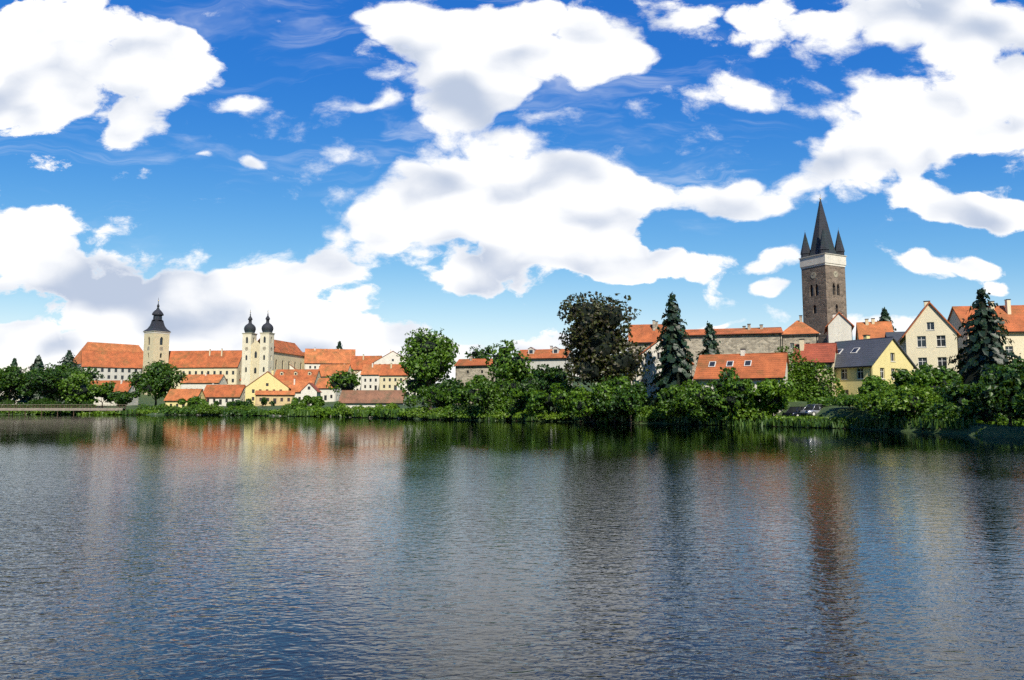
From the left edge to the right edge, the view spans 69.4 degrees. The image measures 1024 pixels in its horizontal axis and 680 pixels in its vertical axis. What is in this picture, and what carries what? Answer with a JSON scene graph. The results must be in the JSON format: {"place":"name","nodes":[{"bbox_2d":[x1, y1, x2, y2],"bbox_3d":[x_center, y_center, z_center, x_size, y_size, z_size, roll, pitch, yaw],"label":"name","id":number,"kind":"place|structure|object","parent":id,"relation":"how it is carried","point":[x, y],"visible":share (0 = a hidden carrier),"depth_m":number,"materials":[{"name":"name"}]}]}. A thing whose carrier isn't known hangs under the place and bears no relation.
{"place":"outdoors","nodes":[
{"label":"outdoors","id":0,"kind":"place"},
{"bbox_2d":[0,415,1023,679],"bbox_3d":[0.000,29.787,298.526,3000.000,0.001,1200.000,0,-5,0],"label":"pond water","id":1,"kind":"structure","parent":0,"point":[186,547],"depth_m":11.40,"materials":[{"name":"blue liquid"}]},
{"bbox_2d":[0,374,1023,437],"bbox_3d":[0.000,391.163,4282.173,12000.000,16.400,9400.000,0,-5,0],"label":"ground","id":2,"kind":"structure","parent":0,"point":[831,411],"depth_m":87.70,"materials":[{"name":"green plant"}]},
{"bbox_2d":[0,365,40,400],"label":"tree","id":3,"kind":"object","parent":2,"relation":"on","point":[11,380],"visible":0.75,"depth_m":266.50,"materials":[{"name":"green plant"}]},
{"bbox_2d":[12,355,54,402],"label":"spruce","id":4,"kind":"object","parent":2,"relation":"on","point":[38,362],"visible":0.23,"depth_m":297.67,"materials":[{"name":"green plant"}]},
{"bbox_2d":[15,367,69,400],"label":"tree","id":5,"kind":"object","parent":2,"relation":"on","point":[46,383],"visible":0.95,"depth_m":265.06,"materials":[{"name":"green plant"}]},
{"bbox_2d":[0,397,95,407],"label":"bush","id":6,"kind":"object","parent":2,"relation":"on","point":[38,401],"visible":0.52,"depth_m":263.61,"materials":[{"name":"green plant"}]},
{"bbox_2d":[0,404,125,414],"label":"footbridge","id":7,"kind":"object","parent":2,"relation":"on","point":[41,409],"visible":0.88,"depth_m":250.23,"materials":[{"name":"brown wood"}]},
{"bbox_2d":[23,362,104,401],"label":"tree","id":8,"kind":"object","parent":2,"relation":"on","point":[88,373],"visible":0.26,"depth_m":284.72,"materials":[{"name":"green plant"}]},
{"bbox_2d":[49,350,79,406],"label":"spruce","id":9,"kind":"object","parent":2,"relation":"on","point":[69,358],"visible":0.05,"depth_m":309.18,"materials":[{"name":"green plant"}]},
{"bbox_2d":[57,371,100,407],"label":"tree","id":10,"kind":"object","parent":2,"relation":"on","point":[78,387],"visible":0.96,"depth_m":263.46,"materials":[{"name":"green plant"}]},
{"bbox_2d":[94,381,115,407],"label":"tree","id":11,"kind":"object","parent":2,"relation":"on","point":[107,387],"visible":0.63,"depth_m":272.74,"materials":[{"name":"green plant"}]},
{"bbox_2d":[72,342,142,367],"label":"roof","id":12,"kind":"structure","parent":2,"relation":"on","point":[94,346],"depth_m":436.99,"materials":[{"name":"orange tile"}]},
{"bbox_2d":[81,350,142,379],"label":"building","id":13,"kind":"structure","parent":2,"relation":"on","point":[113,365],"depth_m":409.73,"materials":[{"name":"orange tile"}]},
{"bbox_2d":[90,379,138,405],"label":"house outbuildings","id":14,"kind":"structure","parent":2,"relation":"on","point":[121,385],"depth_m":326.82,"materials":[{"name":"orange tile"}]},
{"bbox_2d":[107,390,140,407],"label":"tree","id":15,"kind":"object","parent":2,"relation":"on","point":[120,398],"visible":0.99,"depth_m":268.22,"materials":[{"name":"green plant"}]},
{"bbox_2d":[125,359,187,405],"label":"tree","id":16,"kind":"object","parent":2,"relation":"on","point":[158,377],"visible":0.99,"depth_m":295.19,"materials":[{"name":"green plant"}]},
{"bbox_2d":[142,298,170,394],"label":"tower","id":17,"kind":"structure","parent":2,"relation":"on","point":[157,332],"depth_m":398.98,"materials":[{"name":"beige paint"}]},
{"bbox_2d":[136,403,200,410],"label":"bush","id":18,"kind":"object","parent":2,"relation":"on","point":[162,406],"visible":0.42,"depth_m":252.57,"materials":[{"name":"green plant"}]},
{"bbox_2d":[157,408,198,413],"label":"reeds","id":19,"kind":"object","parent":2,"relation":"on","point":[177,411],"visible":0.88,"depth_m":242.86,"materials":[{"name":"green plant"}]},
{"bbox_2d":[164,389,206,407],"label":"yellow house","id":20,"kind":"structure","parent":2,"relation":"on","point":[173,396],"depth_m":287.19,"materials":[{"name":"tile"}]},
{"bbox_2d":[142,349,241,392],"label":"building","id":21,"kind":"structure","parent":2,"relation":"on","point":[227,364],"depth_m":399.57,"materials":[{"name":"orange tile"}]},
{"bbox_2d":[177,396,209,407],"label":"bush","id":22,"kind":"object","parent":2,"relation":"on","point":[197,400],"visible":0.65,"depth_m":264.66,"materials":[{"name":"green plant"}]},
{"bbox_2d":[180,373,227,390],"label":"house","id":23,"kind":"structure","parent":2,"relation":"on","point":[199,381],"depth_m":356.10,"materials":[{"name":"orange tile"}]},
{"bbox_2d":[203,383,245,405],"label":"house","id":24,"kind":"structure","parent":2,"relation":"on","point":[223,395],"depth_m":296.26,"materials":[{"name":"tile"}]},
{"bbox_2d":[197,402,257,413],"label":"bush","id":25,"kind":"object","parent":2,"relation":"on","point":[208,408],"visible":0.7,"depth_m":235.60,"materials":[{"name":"green plant"}]},
{"bbox_2d":[244,370,290,403],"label":"house","id":26,"kind":"structure","parent":2,"relation":"on","point":[267,381],"depth_m":293.71,"materials":[{"name":"yellow paint"}]},
{"bbox_2d":[241,310,304,385],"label":"church","id":27,"kind":"structure","parent":2,"relation":"on","point":[264,353],"depth_m":371.80,"materials":[{"name":"white paint"}]},
{"bbox_2d":[255,390,294,405],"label":"house","id":28,"kind":"structure","parent":2,"relation":"on","point":[278,398],"depth_m":289.01,"materials":[{"name":"beige paint"}]},
{"bbox_2d":[274,369,320,385],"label":"house","id":29,"kind":"structure","parent":2,"relation":"on","point":[297,374],"depth_m":327.80,"materials":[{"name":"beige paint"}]},
{"bbox_2d":[282,378,314,401],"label":"house","id":30,"kind":"structure","parent":2,"relation":"on","point":[297,386],"depth_m":307.94,"materials":[{"name":"orange tile"}]},
{"bbox_2d":[284,409,314,415],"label":"reeds","id":31,"kind":"object","parent":2,"relation":"on","point":[301,412],"visible":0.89,"depth_m":202.16,"materials":[{"name":"green plant"}]},
{"bbox_2d":[291,395,324,407],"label":"bush","id":32,"kind":"object","parent":2,"relation":"on","point":[306,400],"visible":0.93,"depth_m":244.00,"materials":[{"name":"green plant"}]},
{"bbox_2d":[300,383,321,404],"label":"house","id":33,"kind":"structure","parent":2,"relation":"on","point":[311,389],"depth_m":280.46,"materials":[{"name":"white paint"}]},
{"bbox_2d":[280,401,341,413],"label":"bush","id":34,"kind":"object","parent":2,"relation":"on","point":[293,405],"visible":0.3,"depth_m":209.11,"materials":[{"name":"green plant"}]},
{"bbox_2d":[316,378,341,401],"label":"house","id":35,"kind":"structure","parent":2,"relation":"on","point":[328,395],"depth_m":314.91,"materials":[{"name":"white paint"}]},
{"bbox_2d":[304,348,355,368],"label":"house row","id":36,"kind":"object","parent":2,"relation":"on","point":[314,358],"visible":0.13,"depth_m":407.27,"materials":[{"name":"orange tile"}]},
{"bbox_2d":[319,363,352,377],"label":"house","id":37,"kind":"structure","parent":2,"relation":"on","point":[327,369],"depth_m":383.29,"materials":[{"name":"orange tile"}]},
{"bbox_2d":[326,369,360,392],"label":"tree","id":38,"kind":"object","parent":2,"relation":"on","point":[345,381],"visible":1,"depth_m":233.71,"materials":[{"name":"green plant"}]},
{"bbox_2d":[350,354,381,372],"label":"house row","id":39,"kind":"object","parent":2,"relation":"on","point":[357,363],"visible":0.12,"depth_m":398.80,"materials":[{"name":"orange tile"}]},
{"bbox_2d":[336,402,399,414],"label":"bush","id":40,"kind":"object","parent":2,"relation":"on","point":[342,409],"visible":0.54,"depth_m":178.70,"materials":[{"name":"green plant"}]},
{"bbox_2d":[360,363,381,389],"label":"white house","id":41,"kind":"structure","parent":2,"relation":"on","point":[369,374],"depth_m":346.62,"materials":[{"name":"paint"}]},
{"bbox_2d":[339,390,407,407],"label":"brown house","id":42,"kind":"structure","parent":2,"relation":"on","point":[363,398],"depth_m":228.97,"materials":[{"name":"brown tile"}]},
{"bbox_2d":[358,407,413,417],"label":"bush","id":43,"kind":"object","parent":2,"relation":"on","point":[374,412],"visible":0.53,"depth_m":163.23,"materials":[{"name":"green plant"}]},
{"bbox_2d":[373,350,405,363],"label":"house","id":44,"kind":"structure","parent":2,"relation":"on","point":[391,357],"depth_m":374.56,"materials":[{"name":"paint"}]},
{"bbox_2d":[379,363,414,389],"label":"house","id":45,"kind":"structure","parent":2,"relation":"on","point":[390,375],"depth_m":335.76,"materials":[{"name":"beige paint"}]},
{"bbox_2d":[396,327,459,409],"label":"tree","id":46,"kind":"object","parent":2,"relation":"on","point":[429,359],"visible":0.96,"depth_m":176.40,"materials":[{"name":"green plant"}]},
{"bbox_2d":[406,406,455,418],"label":"bush","id":47,"kind":"object","parent":2,"relation":"on","point":[419,411],"visible":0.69,"depth_m":144.44,"materials":[{"name":"green plant"}]},
{"bbox_2d":[403,384,469,409],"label":"bush","id":48,"kind":"object","parent":2,"relation":"on","point":[445,397],"visible":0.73,"depth_m":147.90,"materials":[{"name":"green plant"}]},
{"bbox_2d":[431,377,464,408],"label":"tree","id":49,"kind":"object","parent":2,"relation":"on","point":[447,382],"visible":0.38,"depth_m":149.40,"materials":[{"name":"green plant"}]},
{"bbox_2d":[440,403,480,418],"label":"bush","id":50,"kind":"object","parent":2,"relation":"on","point":[465,410],"visible":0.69,"depth_m":139.26,"materials":[{"name":"green plant"}]},
{"bbox_2d":[454,355,498,404],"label":"stone building","id":51,"kind":"structure","parent":2,"relation":"on","point":[466,370],"depth_m":193.85,"materials":[{"name":"stone"}]},
{"bbox_2d":[464,345,495,358],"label":"tree","id":52,"kind":"object","parent":2,"relation":"on","point":[480,354],"visible":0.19,"depth_m":225.36,"materials":[{"name":"green plant"}]},
{"bbox_2d":[454,374,510,404],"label":"bush","id":53,"kind":"object","parent":2,"relation":"on","point":[459,396],"visible":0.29,"depth_m":137.91,"materials":[{"name":"green plant"}]},
{"bbox_2d":[462,378,519,407],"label":"bush","id":54,"kind":"object","parent":2,"relation":"on","point":[474,396],"visible":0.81,"depth_m":133.60,"materials":[{"name":"green plant"}]},
{"bbox_2d":[458,410,533,418],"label":"bush","id":55,"kind":"object","parent":2,"relation":"on","point":[507,415],"visible":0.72,"depth_m":131.19,"materials":[{"name":"green plant"}]},
{"bbox_2d":[485,340,534,388],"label":"tree","id":56,"kind":"object","parent":2,"relation":"on","point":[508,367],"visible":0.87,"depth_m":149.16,"materials":[{"name":"green plant"}]},
{"bbox_2d":[471,386,587,416],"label":"bush","id":57,"kind":"object","parent":2,"relation":"on","point":[504,405],"visible":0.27,"depth_m":133.31,"materials":[{"name":"green plant"}]},
{"bbox_2d":[516,375,554,408],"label":"bush","id":58,"kind":"object","parent":2,"relation":"on","point":[536,384],"visible":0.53,"depth_m":129.40,"materials":[{"name":"green plant"}]},
{"bbox_2d":[509,381,580,419],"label":"bush","id":59,"kind":"object","parent":2,"relation":"on","point":[538,401],"visible":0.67,"depth_m":121.70,"materials":[{"name":"green plant"}]},
{"bbox_2d":[520,346,572,385],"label":"house","id":60,"kind":"structure","parent":2,"relation":"on","point":[552,356],"depth_m":182.89,"materials":[{"name":"orange tile"}]},
{"bbox_2d":[532,410,568,419],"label":"reeds","id":61,"kind":"object","parent":2,"relation":"on","point":[553,415],"visible":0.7,"depth_m":122.51,"materials":[{"name":"green plant"}]},
{"bbox_2d":[531,364,572,406],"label":"bush","id":62,"kind":"object","parent":2,"relation":"on","point":[552,375],"visible":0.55,"depth_m":135.73,"materials":[{"name":"green plant"}]},
{"bbox_2d":[550,385,621,422],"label":"bush","id":63,"kind":"object","parent":2,"relation":"on","point":[578,403],"visible":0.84,"depth_m":111.39,"materials":[{"name":"green plant"}]},
{"bbox_2d":[557,291,653,387],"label":"tree","id":64,"kind":"object","parent":2,"relation":"on","point":[597,339],"visible":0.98,"depth_m":118.04,"materials":[{"name":"green plant"}]},
{"bbox_2d":[590,384,630,422],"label":"tree","id":65,"kind":"object","parent":2,"relation":"on","point":[602,404],"visible":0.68,"depth_m":108.02,"materials":[{"name":"green plant"}]},
{"bbox_2d":[590,376,630,422],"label":"bush","id":66,"kind":"object","parent":2,"relation":"on","point":[614,383],"visible":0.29,"depth_m":110.00,"materials":[{"name":"green plant"}]},
{"bbox_2d":[609,381,647,422],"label":"tree","id":67,"kind":"object","parent":2,"relation":"on","point":[631,397],"visible":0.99,"depth_m":106.44,"materials":[{"name":"green plant"}]},
{"bbox_2d":[628,320,665,352],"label":"orange house","id":68,"kind":"structure","parent":2,"relation":"on","point":[646,334],"depth_m":158.50,"materials":[{"name":"tile"}]},
{"bbox_2d":[639,404,664,419],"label":"bush","id":69,"kind":"object","parent":2,"relation":"on","point":[650,411],"visible":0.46,"depth_m":109.34,"materials":[{"name":"green plant"}]},
{"bbox_2d":[646,293,694,419],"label":"spruce","id":70,"kind":"object","parent":2,"relation":"on","point":[676,367],"visible":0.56,"depth_m":111.15,"materials":[{"name":"green plant"}]},
{"bbox_2d":[656,384,689,418],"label":"bush","id":71,"kind":"object","parent":2,"relation":"on","point":[667,397],"visible":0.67,"depth_m":102.53,"materials":[{"name":"green plant"}]},
{"bbox_2d":[674,380,728,424],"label":"bush","id":72,"kind":"object","parent":2,"relation":"on","point":[699,400],"visible":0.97,"depth_m":97.61,"materials":[{"name":"green plant"}]},
{"bbox_2d":[694,321,723,383],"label":"spruce","id":73,"kind":"object","parent":2,"relation":"on","point":[711,343],"visible":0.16,"depth_m":137.93,"materials":[{"name":"green plant"}]},
{"bbox_2d":[680,324,782,382],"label":"long building","id":74,"kind":"structure","parent":2,"relation":"on","point":[761,339],"depth_m":146.78,"materials":[{"name":"stone"}]},
{"bbox_2d":[711,367,754,420],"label":"bush","id":75,"kind":"object","parent":2,"relation":"on","point":[731,389],"visible":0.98,"depth_m":95.43,"materials":[{"name":"green plant"}]},
{"bbox_2d":[709,405,773,420],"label":"bush","id":76,"kind":"object","parent":2,"relation":"on","point":[748,414],"visible":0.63,"depth_m":95.18,"materials":[{"name":"green plant"}]},
{"bbox_2d":[693,349,790,414],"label":"house","id":77,"kind":"structure","parent":2,"relation":"on","point":[755,368],"depth_m":105.11,"materials":[{"name":"orange tile"}]},
{"bbox_2d":[717,419,766,425],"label":"reeds","id":78,"kind":"object","parent":2,"relation":"on","point":[735,422],"visible":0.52,"depth_m":93.84,"materials":[{"name":"green plant"}]},
{"bbox_2d":[728,378,764,409],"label":"bush","id":79,"kind":"object","parent":2,"relation":"on","point":[754,401],"visible":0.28,"depth_m":95.66,"materials":[{"name":"green plant"}]},
{"bbox_2d":[753,376,797,414],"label":"bush","id":80,"kind":"object","parent":2,"relation":"on","point":[771,388],"visible":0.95,"depth_m":93.85,"materials":[{"name":"green plant"}]},
{"bbox_2d":[782,315,819,380],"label":"house","id":81,"kind":"structure","parent":2,"relation":"on","point":[794,332],"depth_m":152.98,"materials":[{"name":"orange tile"}]},
{"bbox_2d":[757,417,860,428],"bbox_3d":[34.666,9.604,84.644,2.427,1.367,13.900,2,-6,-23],"label":"reeds","id":82,"kind":"object","parent":2,"relation":"on","point":[820,424],"visible":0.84,"depth_m":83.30,"materials":[{"name":"green plant"}]},
{"bbox_2d":[775,344,844,401],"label":"ivy","id":83,"kind":"object","parent":2,"relation":"on","point":[804,379],"visible":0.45,"depth_m":104.13,"materials":[{"name":"green plant"}]},
{"bbox_2d":[798,404,825,415],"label":"silver car","id":84,"kind":"object","parent":2,"relation":"on","point":[812,409],"visible":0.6,"depth_m":89.98,"materials":[{"name":"grey paint"}]},
{"bbox_2d":[791,339,837,396],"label":"house","id":85,"kind":"structure","parent":2,"relation":"on","point":[825,353],"depth_m":106.26,"materials":[{"name":"tile"}]},
{"bbox_2d":[799,198,846,342],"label":"church tower","id":86,"kind":"structure","parent":2,"relation":"on","point":[822,263],"depth_m":165.86,"materials":[{"name":"stone"}]},
{"bbox_2d":[824,312,854,342],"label":"house","id":87,"kind":"structure","parent":2,"relation":"on","point":[839,326],"depth_m":146.44,"materials":[{"name":"paint"}]},
{"bbox_2d":[825,392,893,406],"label":"bush","id":88,"kind":"object","parent":2,"relation":"on","point":[844,400],"visible":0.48,"depth_m":81.51,"materials":[{"name":"green plant"}]},
{"bbox_2d":[855,318,893,339],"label":"house roofs","id":89,"kind":"structure","parent":2,"relation":"on","point":[874,329],"depth_m":149.47,"materials":[{"name":"orange tile"}]},
{"bbox_2d":[834,335,916,407],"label":"house","id":90,"kind":"structure","parent":2,"relation":"on","point":[857,362],"depth_m":103.98,"materials":[{"name":"paint"}]},
{"bbox_2d":[857,374,895,395],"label":"bush","id":91,"kind":"object","parent":2,"relation":"on","point":[870,384],"visible":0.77,"depth_m":86.83,"materials":[{"name":"green plant"}]},
{"bbox_2d":[843,417,911,428],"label":"reeds","id":92,"kind":"object","parent":2,"relation":"on","point":[885,423],"visible":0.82,"depth_m":73.66,"materials":[{"name":"green plant"}]},
{"bbox_2d":[853,383,943,411],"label":"bush","id":93,"kind":"object","parent":2,"relation":"on","point":[903,398],"visible":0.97,"depth_m":69.92,"materials":[{"name":"green plant"}]},
{"bbox_2d":[890,362,962,389],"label":"bush","id":94,"kind":"object","parent":2,"relation":"on","point":[900,377],"visible":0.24,"depth_m":87.93,"materials":[{"name":"green plant"}]},
{"bbox_2d":[903,371,952,395],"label":"bush","id":95,"kind":"object","parent":2,"relation":"on","point":[930,379],"visible":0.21,"depth_m":83.65,"materials":[{"name":"green plant"}]},
{"bbox_2d":[898,301,960,373],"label":"cream villa","id":96,"kind":"object","parent":2,"relation":"on","point":[928,336],"visible":0.46,"depth_m":112.58,"materials":[{"name":"paint"}]},
{"bbox_2d":[911,417,976,430],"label":"reeds","id":97,"kind":"object","parent":2,"relation":"on","point":[951,424],"visible":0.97,"depth_m":63.98,"materials":[{"name":"green plant"}]},
{"bbox_2d":[868,400,1021,422],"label":"grassy bank","id":98,"kind":"structure","parent":2,"relation":"on","point":[936,412],"depth_m":65.51,"materials":[{"name":"green plant"}]},
{"bbox_2d":[943,381,985,419],"bbox_3d":[39.864,5.415,64.502,3.768,3.823,4.822,-1,-5,9],"label":"bush","id":99,"kind":"object","parent":2,"relation":"on","point":[959,394],"visible":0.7,"depth_m":64.76,"materials":[{"name":"green plant"}]},
{"bbox_2d":[943,287,1021,385],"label":"spruce","id":100,"kind":"object","parent":2,"relation":"on","point":[984,347],"visible":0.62,"depth_m":89.25,"materials":[{"name":"green plant"}]},
{"bbox_2d":[947,299,1023,368],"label":"house","id":101,"kind":"structure","parent":2,"relation":"on","point":[1013,315],"depth_m":125.17,"materials":[{"name":"orange tile"}]},
{"bbox_2d":[966,365,1023,425],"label":"bush","id":102,"kind":"object","parent":2,"relation":"on","point":[997,395],"visible":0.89,"depth_m":58.59,"materials":[{"name":"green plant"}]},
{"bbox_2d":[975,415,1023,425],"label":"bush","id":103,"kind":"object","parent":2,"relation":"on","point":[1014,422],"visible":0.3,"depth_m":67.29,"materials":[{"name":"green plant"}]},
{"bbox_2d":[979,358,1023,383],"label":"bush","id":104,"kind":"object","parent":2,"relation":"on","point":[1015,364],"visible":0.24,"depth_m":78.03,"materials":[{"name":"green plant"}]},
{"bbox_2d":[1011,377,1023,414],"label":"bush","id":105,"kind":"object","parent":2,"relation":"on","point":[1017,399],"visible":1,"depth_m":55.02,"materials":[{"name":"green plant"}]},
{"bbox_2d":[0,0,1023,382],"label":"sky","id":106,"kind":"structure","parent":0,"point":[363,175],"materials":[{"name":"blue"}]},
{"bbox_2d":[624,340,694,397],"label":"white house","id":107,"kind":"structure","parent":0,"point":[647,376],"depth_m":120.74,"materials":[{"name":"paint"}]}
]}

